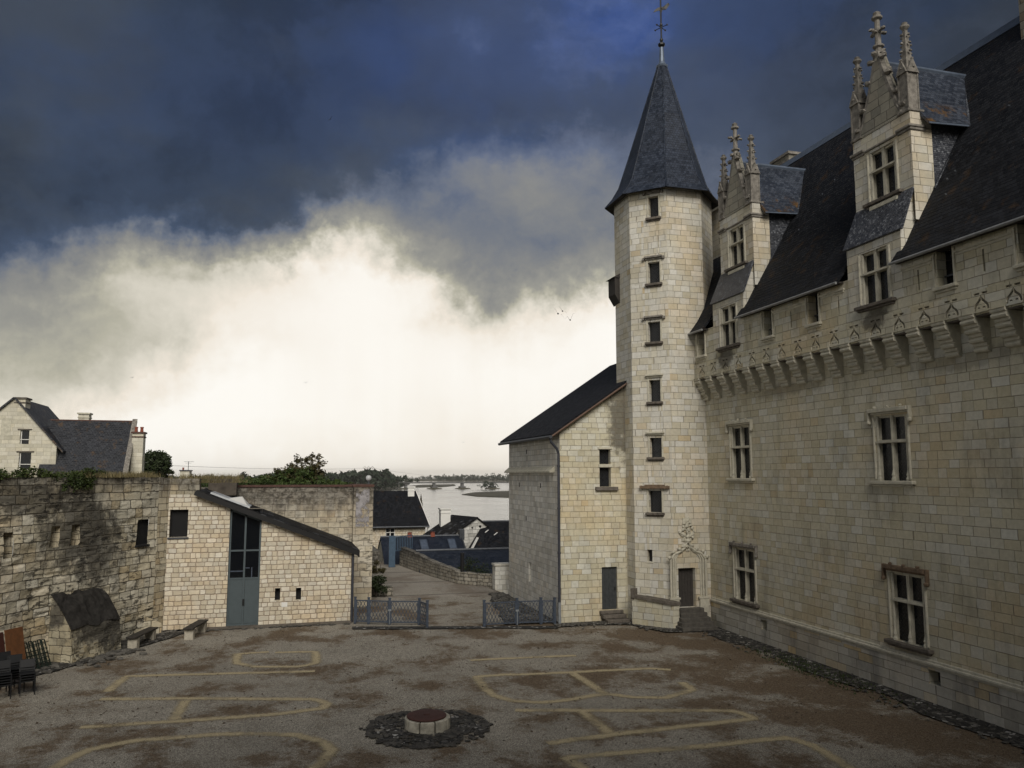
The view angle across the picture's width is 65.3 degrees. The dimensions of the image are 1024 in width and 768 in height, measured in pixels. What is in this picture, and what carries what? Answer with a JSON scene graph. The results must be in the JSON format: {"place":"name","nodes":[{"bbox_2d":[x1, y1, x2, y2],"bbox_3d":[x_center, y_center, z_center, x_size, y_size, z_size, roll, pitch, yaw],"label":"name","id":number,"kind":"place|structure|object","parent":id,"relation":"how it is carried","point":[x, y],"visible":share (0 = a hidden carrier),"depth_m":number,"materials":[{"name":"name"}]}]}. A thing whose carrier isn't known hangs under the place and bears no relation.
{"place":"outdoors","nodes":[
{"label":"outdoors","id":0,"kind":"place"},
{"bbox_2d":[179,461,192,477],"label":"distant house","id":1,"kind":"structure","parent":0,"point":[186,472],"depth_m":111.23,"materials":[{"name":"stone"}]},
{"bbox_2d":[12,477,508,554],"bbox_3d":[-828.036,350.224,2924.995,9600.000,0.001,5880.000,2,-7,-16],"label":"river","id":2,"kind":"structure","parent":0,"point":[481,508],"depth_m":522.44,"materials":[{"name":"grey liquid"}]},
{"bbox_2d":[389,482,508,488],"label":"river bridge","id":3,"kind":"structure","parent":2,"relation":"on","point":[434,486],"depth_m":988.98,"materials":[{"name":"stone"}]},
{"bbox_2d":[462,491,508,497],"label":"sand bar","id":4,"kind":"object","parent":2,"relation":"in","point":[504,494],"visible":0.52,"depth_m":688.35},
{"bbox_2d":[373,484,407,490],"bbox_3d":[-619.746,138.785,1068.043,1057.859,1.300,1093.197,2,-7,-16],"label":"bank","id":5,"kind":"structure","parent":0,"point":[388,488],"depth_m":941.31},
{"bbox_2d":[169,468,418,490],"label":"riverside wood","id":6,"kind":"object","parent":5,"relation":"on","point":[382,479],"visible":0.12,"depth_m":809.85,"materials":[{"name":"plant"}]},
{"bbox_2d":[412,484,455,487],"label":"sand bank","id":7,"kind":"structure","parent":0,"point":[437,485],"depth_m":1279.29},
{"bbox_2d":[371,562,498,599],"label":"lane","id":8,"kind":"structure","parent":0,"point":[405,583],"depth_m":52.25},
{"bbox_2d":[372,558,385,573],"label":"lane bramble","id":9,"kind":"object","parent":8,"relation":"on","point":[376,569],"visible":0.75,"depth_m":55.71,"materials":[{"name":"green plant"}]},
{"bbox_2d":[372,575,389,596],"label":"bush","id":10,"kind":"object","parent":8,"relation":"on","point":[376,585],"visible":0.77,"depth_m":48.00,"materials":[{"name":"green plant"}]},
{"bbox_2d":[371,545,392,596],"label":"lane wall","id":11,"kind":"structure","parent":8,"relation":"on","point":[375,553],"depth_m":51.27,"materials":[{"name":"stone"}]},
{"bbox_2d":[388,535,412,566],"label":"blue gate","id":12,"kind":"structure","parent":8,"relation":"on","point":[392,549],"depth_m":63.79,"materials":[{"name":"metal"}]},
{"bbox_2d":[399,546,491,588],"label":"wall","id":13,"kind":"structure","parent":8,"relation":"on","point":[411,559],"depth_m":56.87,"materials":[{"name":"stone"}]},
{"bbox_2d":[460,552,463,571],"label":"bollard","id":14,"kind":"object","parent":8,"relation":"on","point":[461,561],"visible":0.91,"depth_m":54.31,"materials":[{"name":"black paint"}]},
{"bbox_2d":[456,557,491,572],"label":"garden bush","id":15,"kind":"object","parent":8,"relation":"on","point":[468,562],"visible":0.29,"depth_m":57.25,"materials":[{"name":"green plant"}]},
{"bbox_2d":[404,478,505,480],"bbox_3d":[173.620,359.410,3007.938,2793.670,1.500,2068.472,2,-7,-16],"label":"bank","id":16,"kind":"structure","parent":0,"point":[426,479],"depth_m":2331.72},
{"bbox_2d":[429,473,508,480],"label":"shore wood","id":17,"kind":"object","parent":16,"relation":"on","point":[482,477],"visible":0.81,"depth_m":2158.79,"materials":[{"name":"green plant"}]},
{"bbox_2d":[0,0,1018,476],"label":"sky","id":18,"kind":"structure","parent":0,"point":[185,214],"materials":[{"name":"blue"}]},
{"bbox_2d":[0,594,1023,767],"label":"courtyard","id":19,"kind":"structure","parent":0,"point":[515,742],"depth_m":25.65,"materials":[{"name":"gravel"}]},
{"bbox_2d":[0,683,11,698],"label":"stacked chair","id":20,"kind":"object","parent":19,"relation":"on","point":[6,684],"visible":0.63,"depth_m":26.23,"materials":[{"name":"black plastic"}]},
{"bbox_2d":[0,680,10,695],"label":"stacked chair","id":21,"kind":"object","parent":20,"relation":"on","point":[4,682],"visible":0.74,"depth_m":26.20,"materials":[{"name":"black plastic"}]},
{"bbox_2d":[0,671,10,693],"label":"stacked chair","id":22,"kind":"object","parent":21,"relation":"on","point":[6,679],"visible":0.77,"depth_m":26.20,"materials":[{"name":"black plastic"}]},
{"bbox_2d":[0,668,11,690],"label":"stacked chair","id":23,"kind":"object","parent":22,"relation":"on","point":[4,677],"visible":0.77,"depth_m":26.25,"materials":[{"name":"black plastic"}]},
{"bbox_2d":[0,659,11,688],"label":"stacked chair","id":24,"kind":"object","parent":23,"relation":"on","point":[4,664],"visible":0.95,"depth_m":26.48,"materials":[{"name":"black plastic"}]},
{"bbox_2d":[18,679,35,695],"bbox_3d":[-16.303,9.980,26.866,0.460,0.846,0.537,5,-8,-35],"label":"stacked chair","id":25,"kind":"object","parent":19,"relation":"on","point":[28,680],"visible":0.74,"depth_m":26.74,"materials":[{"name":"black plastic"}]},
{"bbox_2d":[18,669,34,693],"bbox_3d":[-16.299,9.894,26.861,0.460,0.846,0.537,5,-8,-35],"label":"stacked chair","id":26,"kind":"object","parent":25,"relation":"on","point":[27,678],"visible":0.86,"depth_m":26.80,"materials":[{"name":"black plastic"}]},
{"bbox_2d":[18,663,35,690],"bbox_3d":[-16.296,9.808,26.856,0.460,0.846,0.537,5,-8,-37],"label":"stacked chair","id":27,"kind":"object","parent":26,"relation":"on","point":[28,675],"visible":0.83,"depth_m":26.83,"materials":[{"name":"black plastic"}]},
{"bbox_2d":[19,658,35,688],"bbox_3d":[-16.290,9.722,26.852,0.460,0.846,0.537,4,-8,-34],"label":"stacked chair","id":28,"kind":"object","parent":27,"relation":"on","point":[24,663],"visible":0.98,"depth_m":26.97,"materials":[{"name":"black plastic"}]},
{"bbox_2d":[47,588,120,662],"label":"buttress","id":29,"kind":"structure","parent":19,"relation":"on","point":[87,623],"depth_m":32.03,"materials":[{"name":"stone"}]},
{"bbox_2d":[126,627,157,648],"bbox_3d":[-16.069,11.060,34.707,0.440,0.570,2.262,0,-6,-2],"label":"stone bench","id":30,"kind":"object","parent":19,"relation":"on","point":[134,638],"visible":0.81,"depth_m":34.19,"materials":[{"name":"beige stone"}]},
{"bbox_2d":[12,623,333,682],"bbox_3d":[-15.586,11.175,33.876,5.692,0.001,18.730,-5,-8,35],"label":"cobble edge","id":31,"kind":"object","parent":19,"relation":"on","point":[65,665],"visible":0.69,"depth_m":34.68,"materials":[{"name":"stone"}]},
{"bbox_2d":[0,632,4,651],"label":"leaning board","id":32,"kind":"object","parent":31,"relation":"on","point":[2,646],"visible":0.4,"depth_m":28.70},
{"bbox_2d":[4,627,25,658],"bbox_3d":[-18.052,9.789,29.067,0.420,1.720,0.750,-2,-7,15],"label":"leaning board","id":33,"kind":"object","parent":31,"relation":"on","point":[14,640],"visible":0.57,"depth_m":29.14,"materials":[{"name":"wood"}]},
{"bbox_2d":[32,641,42,668],"bbox_3d":[-17.964,10.279,30.248,0.439,1.025,0.160,-2,-7,15],"label":"folded chair","id":34,"kind":"object","parent":31,"relation":"on","point":[38,654],"visible":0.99,"depth_m":30.24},
{"bbox_2d":[37,639,46,666],"bbox_3d":[-17.912,10.288,30.442,0.439,1.051,0.160,-2,-7,15],"label":"folded chair","id":35,"kind":"object","parent":31,"relation":"on","point":[41,653],"visible":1,"depth_m":30.43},
{"bbox_2d":[41,639,50,666],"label":"folded chair","id":36,"kind":"object","parent":31,"relation":"on","point":[45,643],"visible":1,"depth_m":30.62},
{"bbox_2d":[169,700,189,719],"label":"sand marking","id":37,"kind":"object","parent":19,"relation":"on","point":[181,709],"visible":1,"depth_m":25.04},
{"bbox_2d":[49,732,337,767],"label":"sand marking","id":38,"kind":"object","parent":19,"relation":"on","point":[328,753],"visible":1,"depth_m":21.95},
{"bbox_2d":[183,619,208,639],"bbox_3d":[-14.503,11.280,36.641,0.440,0.570,2.246,0,-7,-4],"label":"stone bench","id":39,"kind":"object","parent":19,"relation":"on","point":[200,625],"visible":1,"depth_m":36.19,"materials":[{"name":"beige stone"}]},
{"bbox_2d":[79,697,330,728],"bbox_3d":[-9.549,10.275,25.663,7.497,0.028,3.878,2,-7,-16],"label":"sand marking","id":40,"kind":"object","parent":19,"relation":"on","point":[322,705],"visible":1,"depth_m":25.07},
{"bbox_2d":[104,670,314,691],"bbox_3d":[-10.854,10.666,29.124,7.197,0.022,2.373,2,-7,-16],"label":"sand marking","id":41,"kind":"object","parent":19,"relation":"on","point":[114,686],"visible":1,"depth_m":29.41,"materials":[{"name":"sand"}]},
{"bbox_2d":[163,479,359,629],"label":"outbuilding","id":42,"kind":"structure","parent":19,"relation":"on","point":[222,550],"depth_m":39.05,"materials":[{"name":"stone"}]},
{"bbox_2d":[167,510,188,538],"bbox_3d":[-16.038,6.747,38.469,0.940,1.390,0.360,2,-7,-16],"label":"window","id":43,"kind":"structure","parent":42,"relation":"in","point":[179,518],"depth_m":38.58,"materials":[{"name":"glass"}]},
{"bbox_2d":[226,509,261,625],"bbox_3d":[-13.088,8.864,39.067,1.490,5.740,0.150,2,-7,-16],"label":"glazed door","id":44,"kind":"structure","parent":42,"relation":"in","point":[245,530],"depth_m":39.06,"materials":[{"name":"grey metal"}]},
{"bbox_2d":[170,476,352,601],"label":"curtain wall","id":45,"kind":"structure","parent":19,"relation":"on","point":[327,508],"depth_m":44.97,"materials":[{"name":"stone"}]},
{"bbox_2d":[195,620,351,630],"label":"kerb","id":46,"kind":"structure","parent":19,"relation":"on","point":[280,625],"depth_m":38.69,"materials":[{"name":"stone"}]},
{"bbox_2d":[232,651,320,667],"bbox_3d":[-9.400,10.982,31.882,3.641,0.021,3.549,2,-7,-16],"label":"sand marking","id":47,"kind":"object","parent":19,"relation":"on","point":[315,655],"visible":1,"depth_m":32.01,"materials":[{"name":"sand"}]},
{"bbox_2d":[354,596,428,627],"bbox_3d":[-5.846,11.170,39.304,4.063,1.290,0.772,-2,-7,17],"label":"metal fence","id":48,"kind":"object","parent":19,"relation":"on","point":[390,611],"visible":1,"depth_m":39.25,"materials":[{"name":"metal"}]},
{"bbox_2d":[359,708,493,748],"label":"ring stones","id":49,"kind":"object","parent":19,"relation":"on","point":[484,724],"visible":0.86,"depth_m":22.66,"materials":[{"name":"stone"}]},
{"bbox_2d":[405,709,449,734],"bbox_3d":[-2.457,9.836,23.224,1.317,0.505,1.320,2,-7,-16],"label":"covered well","id":50,"kind":"object","parent":19,"relation":"on","point":[427,721],"visible":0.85,"depth_m":22.81,"materials":[{"name":"stone"}]},
{"bbox_2d":[372,712,488,748],"bbox_3d":[-2.338,9.961,23.157,3.476,0.018,3.508,2,-7,-16],"label":"cobble ring","id":51,"kind":"object","parent":19,"relation":"on","point":[472,724],"visible":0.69,"depth_m":22.82,"materials":[{"name":"stone"}]},
{"bbox_2d":[352,626,558,628],"bbox_3d":[-2.738,11.689,38.335,9.968,0.001,0.754,0,-6,-1],"label":"cobble gutter","id":52,"kind":"object","parent":19,"relation":"on","point":[424,627],"visible":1,"depth_m":38.34,"materials":[{"name":"stone"}]},
{"bbox_2d":[482,597,555,626],"bbox_3d":[0.353,11.146,39.090,3.683,1.290,0.362,1,-7,-12],"label":"metal fence","id":53,"kind":"object","parent":19,"relation":"on","point":[540,614],"visible":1,"depth_m":39.17,"materials":[{"name":"metal"}]},
{"bbox_2d":[470,655,576,660],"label":"sand marking","id":54,"kind":"object","parent":19,"relation":"on","point":[523,657],"visible":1,"depth_m":32.14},
{"bbox_2d":[490,592,557,623],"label":"cobble verge","id":55,"kind":"structure","parent":19,"relation":"on","point":[545,618],"depth_m":42.51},
{"bbox_2d":[35,592,1023,752],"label":"edge stones","id":56,"kind":"object","parent":19,"relation":"on","point":[100,658],"visible":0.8,"depth_m":32.94,"materials":[{"name":"stone"}]},
{"bbox_2d":[473,673,696,703],"bbox_3d":[2.250,10.463,27.276,8.211,0.019,3.928,-1,-7,12],"label":"sand marking","id":57,"kind":"object","parent":19,"relation":"on","point":[478,679],"visible":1,"depth_m":26.65,"materials":[{"name":"sand"}]},
{"bbox_2d":[569,673,605,692],"bbox_3d":[2.692,10.576,28.280,0.560,0.008,2.933,2,-7,-17],"label":"sand marking","id":58,"kind":"object","parent":19,"relation":"on","point":[585,680],"visible":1,"depth_m":28.38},
{"bbox_2d":[513,667,669,675],"bbox_3d":[3.027,10.757,29.929,6.165,0.019,0.837,1,-7,-8],"label":"sand marking","id":59,"kind":"object","parent":19,"relation":"on","point":[583,671],"visible":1,"depth_m":29.87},
{"bbox_2d":[580,711,613,733],"bbox_3d":[2.501,10.050,23.744,0.563,0.015,2.309,2,-7,-16],"label":"sand marking","id":60,"kind":"object","parent":19,"relation":"on","point":[608,729],"visible":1,"depth_m":23.60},
{"bbox_2d":[554,621,694,631],"bbox_3d":[5.683,11.755,38.991,7.356,0.001,2.800,-2,-7,15],"label":"cobble apron","id":61,"kind":"object","parent":19,"relation":"on","point":[643,626],"visible":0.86,"depth_m":38.81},
{"bbox_2d":[515,708,757,744],"bbox_3d":[3.865,10.123,24.359,7.072,0.017,3.785,2,-7,-16],"label":"sand marking","id":62,"kind":"object","parent":19,"relation":"on","point":[627,732],"visible":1,"depth_m":23.90,"materials":[{"name":"sand"}]},
{"bbox_2d":[630,588,680,627],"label":"parapet block","id":63,"kind":"structure","parent":19,"relation":"on","point":[647,610],"depth_m":38.65,"materials":[{"name":"stone"}]},
{"bbox_2d":[561,736,855,767],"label":"sand marking","id":64,"kind":"object","parent":19,"relation":"on","point":[718,744],"visible":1,"depth_m":21.32,"materials":[{"name":"sand"}]},
{"bbox_2d":[687,0,1023,734],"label":"castle wing","id":65,"kind":"structure","parent":19,"relation":"on","point":[859,363],"depth_m":28.45,"materials":[{"name":"stone"}]},
{"bbox_2d":[695,332,706,360],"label":"parapet window","id":66,"kind":"structure","parent":65,"relation":"in","point":[704,356],"depth_m":39.60,"materials":[{"name":"stone"}]},
{"bbox_2d":[725,418,754,482],"bbox_3d":[10.649,3.090,37.096,0.420,2.967,2.256,2,-7,-16],"label":"window","id":67,"kind":"structure","parent":65,"relation":"in","point":[741,471],"depth_m":37.13,"materials":[{"name":"stone"}]},
{"bbox_2d":[728,541,759,609],"bbox_3d":[10.654,8.643,36.441,0.422,2.883,2.289,2,-7,-16],"label":"window","id":68,"kind":"structure","parent":65,"relation":"in","point":[746,573],"depth_m":36.47,"materials":[{"name":"stone"}]},
{"bbox_2d":[760,309,774,342],"bbox_3d":[11.140,-2.552,34.361,0.550,1.440,0.950,2,-7,-16],"label":"parapet window","id":69,"kind":"structure","parent":65,"relation":"in","point":[771,337],"depth_m":34.24,"materials":[{"name":"stone"}]},
{"bbox_2d":[804,293,821,329],"bbox_3d":[11.979,-2.889,31.396,0.550,1.440,0.950,2,-7,-16],"label":"parapet window","id":70,"kind":"structure","parent":65,"relation":"in","point":[817,324],"depth_m":31.42,"materials":[{"name":"stone"}]},
{"bbox_2d":[866,403,915,486],"bbox_3d":[13.263,2.146,27.833,0.426,2.848,2.136,2,-7,-16],"label":"window","id":71,"kind":"structure","parent":65,"relation":"in","point":[892,439],"depth_m":27.86,"materials":[{"name":"stone"}]},
{"bbox_2d":[881,562,933,656],"bbox_3d":[13.357,7.500,26.891,0.423,2.837,2.149,2,-7,-16],"label":"window","id":72,"kind":"structure","parent":65,"relation":"in","point":[908,602],"depth_m":26.92,"materials":[{"name":"stone"}]},
{"bbox_2d":[932,248,958,293],"bbox_3d":[13.751,-3.602,25.131,0.550,1.440,0.950,2,-7,-16],"label":"parapet window","id":73,"kind":"structure","parent":65,"relation":"in","point":[952,283],"depth_m":25.32,"materials":[{"name":"stone"}]},
{"bbox_2d":[1012,227,1023,271],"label":"parapet window","id":74,"kind":"structure","parent":65,"relation":"in","point":[1019,267],"depth_m":22.62,"materials":[{"name":"stone"}]},
{"bbox_2d":[705,627,1023,747],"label":"cobble strip","id":75,"kind":"object","parent":19,"relation":"on","point":[979,726],"visible":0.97,"depth_m":26.16,"materials":[{"name":"stone"}]},
{"bbox_2d":[738,646,927,713],"bbox_3d":[11.478,10.613,29.273,1.559,0.090,9.947,2,-7,-16],"label":"moss patch","id":76,"kind":"object","parent":75,"relation":"on","point":[803,669],"visible":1,"depth_m":29.73,"materials":[{"name":"plant"}]},
{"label":"terrain","id":77,"kind":"structure","parent":0,"visible":0},
{"bbox_2d":[0,477,169,662],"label":"rampart wall","id":78,"kind":"structure","parent":77,"relation":"on","point":[107,538],"depth_m":33.18,"materials":[{"name":"stone"}]},
{"bbox_2d":[0,465,107,491],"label":"ivy bush","id":79,"kind":"object","parent":78,"relation":"on","point":[86,482],"visible":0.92,"depth_m":32.52,"materials":[{"name":"green plant"}]},
{"bbox_2d":[7,470,251,482],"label":"dry grass","id":80,"kind":"structure","parent":78,"relation":"on","point":[141,474],"depth_m":38.83,"materials":[{"name":"plant"}]},
{"bbox_2d":[135,519,149,546],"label":"window","id":81,"kind":"structure","parent":78,"relation":"in","point":[142,526],"depth_m":36.79,"materials":[{"name":"glass"}]},
{"bbox_2d":[348,484,373,606],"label":"gate pillar","id":82,"kind":"structure","parent":77,"relation":"on","point":[362,526],"depth_m":45.03,"materials":[{"name":"stone"}]},
{"bbox_2d":[372,486,429,548],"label":"river house","id":83,"kind":"structure","parent":77,"relation":"on","point":[397,513],"depth_m":85.66,"materials":[{"name":"stone"}]},
{"bbox_2d":[378,529,465,564],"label":"slate house","id":84,"kind":"structure","parent":77,"relation":"on","point":[432,540],"depth_m":69.12,"materials":[{"name":"metal"}]},
{"bbox_2d":[423,508,489,547],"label":"gable house","id":85,"kind":"structure","parent":77,"relation":"on","point":[448,524],"depth_m":76.41,"materials":[{"name":"stone"}]},
{"bbox_2d":[416,547,508,572],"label":"slate house","id":86,"kind":"structure","parent":77,"relation":"on","point":[450,557],"depth_m":62.48,"materials":[{"name":"metal"}]},
{"bbox_2d":[469,520,508,547],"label":"slate house","id":87,"kind":"structure","parent":77,"relation":"on","point":[495,534],"depth_m":75.42,"materials":[{"name":"stone"}]},
{"bbox_2d":[492,562,508,593],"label":"stone pier","id":88,"kind":"structure","parent":77,"relation":"on","point":[500,576],"depth_m":51.32,"materials":[{"name":"stone"}]},
{"bbox_2d":[498,364,630,624],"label":"lean to building","id":89,"kind":"structure","parent":77,"relation":"on","point":[566,470],"depth_m":41.02,"materials":[{"name":"stone"}]},
{"bbox_2d":[595,447,617,490],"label":"window","id":90,"kind":"structure","parent":89,"relation":"in","point":[603,454],"depth_m":41.22,"materials":[{"name":"stone"}]},
{"bbox_2d":[602,567,616,609],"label":"door","id":91,"kind":"structure","parent":89,"relation":"in","point":[608,573],"depth_m":40.49,"materials":[{"name":"grey paint"}]},
{"bbox_2d":[605,0,717,632],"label":"stair tower","id":92,"kind":"structure","parent":77,"relation":"on","point":[662,204],"depth_m":40.61,"materials":[{"name":"stone"}]},
{"bbox_2d":[642,188,662,221],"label":"window","id":93,"kind":"structure","parent":92,"relation":"in","point":[655,202],"depth_m":41.33,"materials":[{"name":"stone"}]},
{"bbox_2d":[642,254,664,287],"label":"window","id":94,"kind":"structure","parent":92,"relation":"in","point":[655,269],"depth_m":41.03,"materials":[{"name":"stone"}]},
{"bbox_2d":[642,314,664,345],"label":"window","id":95,"kind":"structure","parent":92,"relation":"in","point":[655,328],"depth_m":40.71,"materials":[{"name":"stone"}]},
{"bbox_2d":[645,373,662,405],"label":"window","id":96,"kind":"structure","parent":92,"relation":"in","point":[656,386],"depth_m":40.39,"materials":[{"name":"stone"}]},
{"bbox_2d":[639,485,669,516],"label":"window","id":97,"kind":"structure","parent":92,"relation":"in","point":[657,502],"depth_m":39.80,"materials":[{"name":"stone"}]},
{"bbox_2d":[645,431,664,460],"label":"window","id":98,"kind":"structure","parent":92,"relation":"in","point":[657,443],"depth_m":40.07,"materials":[{"name":"stone"}]},
{"bbox_2d":[678,568,693,606],"bbox_3d":[8.458,9.957,39.217,0.923,1.880,0.078,2,-7,-16],"label":"portal door","id":99,"kind":"structure","parent":92,"relation":"in","point":[685,575],"depth_m":39.20,"materials":[{"name":"brown wood"}]},
{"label":"terrace","id":100,"kind":"structure","parent":0,"visible":0},
{"bbox_2d":[0,397,65,476],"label":"gabled house","id":101,"kind":"structure","parent":100,"relation":"on","point":[28,439],"depth_m":66.52,"materials":[{"name":"stone"}]},
{"bbox_2d":[0,418,10,435],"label":"blocked window","id":102,"kind":"structure","parent":101,"relation":"in","point":[6,422],"depth_m":66.13,"materials":[{"name":"stone"}]},
{"bbox_2d":[18,429,31,443],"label":"window","id":103,"kind":"structure","parent":101,"relation":"in","point":[24,439],"depth_m":66.58,"materials":[{"name":"glass"}]},
{"bbox_2d":[16,451,33,468],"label":"window","id":104,"kind":"structure","parent":101,"relation":"in","point":[25,458],"depth_m":66.40,"materials":[{"name":"glass"}]},
{"bbox_2d":[39,412,146,475],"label":"slate cottage","id":105,"kind":"structure","parent":100,"relation":"on","point":[86,441],"depth_m":69.01,"materials":[{"name":"grey stone"}]},
{"bbox_2d":[144,449,174,477],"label":"dark tree","id":106,"kind":"object","parent":100,"relation":"on","point":[157,462],"visible":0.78,"depth_m":86.55,"materials":[{"name":"green plant"}]},
{"bbox_2d":[201,474,345,486],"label":"terrace shrubs","id":107,"kind":"object","parent":100,"relation":"on","point":[260,478],"visible":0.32,"depth_m":47.10,"materials":[{"name":"green plant"}]},
{"bbox_2d":[243,452,354,484],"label":"bushy tree","id":108,"kind":"object","parent":100,"relation":"on","point":[306,472],"visible":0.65,"depth_m":48.76,"materials":[{"name":"green plant"}]},
{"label":"stacked chair","id":109,"kind":"object","parent":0,"visible":0},
{"bbox_2d":[6,665,24,686],"bbox_3d":[-16.876,9.842,27.155,0.537,0.846,0.460,-6,-9,44],"label":"stacked chair","id":110,"kind":"object","parent":109,"relation":"on","point":[16,673],"visible":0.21,"depth_m":27.08,"materials":[{"name":"black plastic"}]},
{"bbox_2d":[11,662,24,683],"bbox_3d":[-16.872,9.756,27.150,0.537,0.846,0.460,-6,-9,44],"label":"stacked chair","id":111,"kind":"object","parent":110,"relation":"on","point":[13,671],"visible":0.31,"depth_m":27.08,"materials":[{"name":"black plastic"}]},
{"bbox_2d":[7,654,21,669],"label":"stacked chair","id":112,"kind":"object","parent":111,"relation":"on","point":[16,658],"visible":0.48,"depth_m":27.30,"materials":[{"name":"black plastic"}]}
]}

